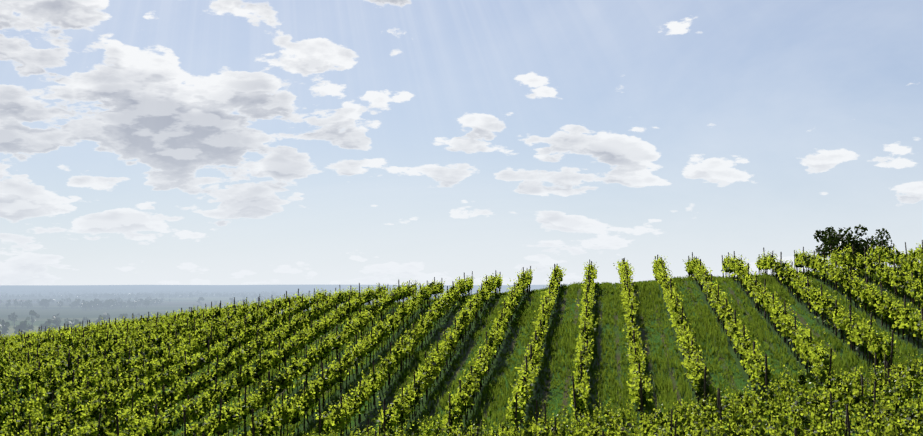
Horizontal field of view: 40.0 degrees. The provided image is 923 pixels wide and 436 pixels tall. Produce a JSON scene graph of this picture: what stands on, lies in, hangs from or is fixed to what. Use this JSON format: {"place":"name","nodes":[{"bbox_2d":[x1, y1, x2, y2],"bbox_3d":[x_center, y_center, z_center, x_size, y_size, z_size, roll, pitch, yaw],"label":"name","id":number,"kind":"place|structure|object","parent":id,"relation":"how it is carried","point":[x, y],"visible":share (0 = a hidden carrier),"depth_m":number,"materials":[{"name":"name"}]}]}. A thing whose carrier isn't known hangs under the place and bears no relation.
{"place":"outdoors","nodes":[
{"label":"outdoors","id":0,"kind":"place"},
{"bbox_2d":[0,274,922,435],"bbox_3d":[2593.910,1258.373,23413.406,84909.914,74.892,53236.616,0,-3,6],"label":"ground","id":1,"kind":"structure","parent":0,"point":[65,311],"depth_m":76.07,"materials":[{"name":"green plant"}]},
{"bbox_2d":[0,288,362,302],"bbox_3d":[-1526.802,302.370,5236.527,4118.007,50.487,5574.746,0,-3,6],"label":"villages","id":2,"kind":"object","parent":1,"relation":"on","point":[34,300],"visible":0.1,"depth_m":3484.76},
{"bbox_2d":[0,288,533,336],"bbox_3d":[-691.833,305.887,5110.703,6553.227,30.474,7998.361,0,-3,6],"label":"distant trees","id":3,"kind":"object","parent":1,"relation":"on","point":[57,321],"visible":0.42,"depth_m":3039.83,"materials":[{"name":"grey plant"}]},
{"bbox_2d":[0,240,922,435],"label":"vineyard","id":4,"kind":"object","parent":1,"relation":"on","point":[38,352],"visible":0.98,"depth_m":72.24,"materials":[{"name":"green plant"}]},
{"bbox_2d":[1,266,922,435],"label":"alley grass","id":5,"kind":"structure","parent":1,"relation":"on","point":[525,311],"depth_m":69.81,"materials":[{"name":"green plant"}]},
{"bbox_2d":[194,353,922,435],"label":"vineyard","id":6,"kind":"object","parent":1,"relation":"on","point":[879,415],"visible":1,"depth_m":40.05,"materials":[{"name":"green plant"}]},
{"bbox_2d":[813,224,892,269],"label":"crest tree","id":7,"kind":"object","parent":1,"relation":"on","point":[833,239],"visible":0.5,"depth_m":151.56,"materials":[{"name":"green plant"}]},
{"bbox_2d":[0,0,922,284],"label":"sky","id":8,"kind":"structure","parent":0,"point":[143,142],"materials":[{"name":"blue"}]}
]}

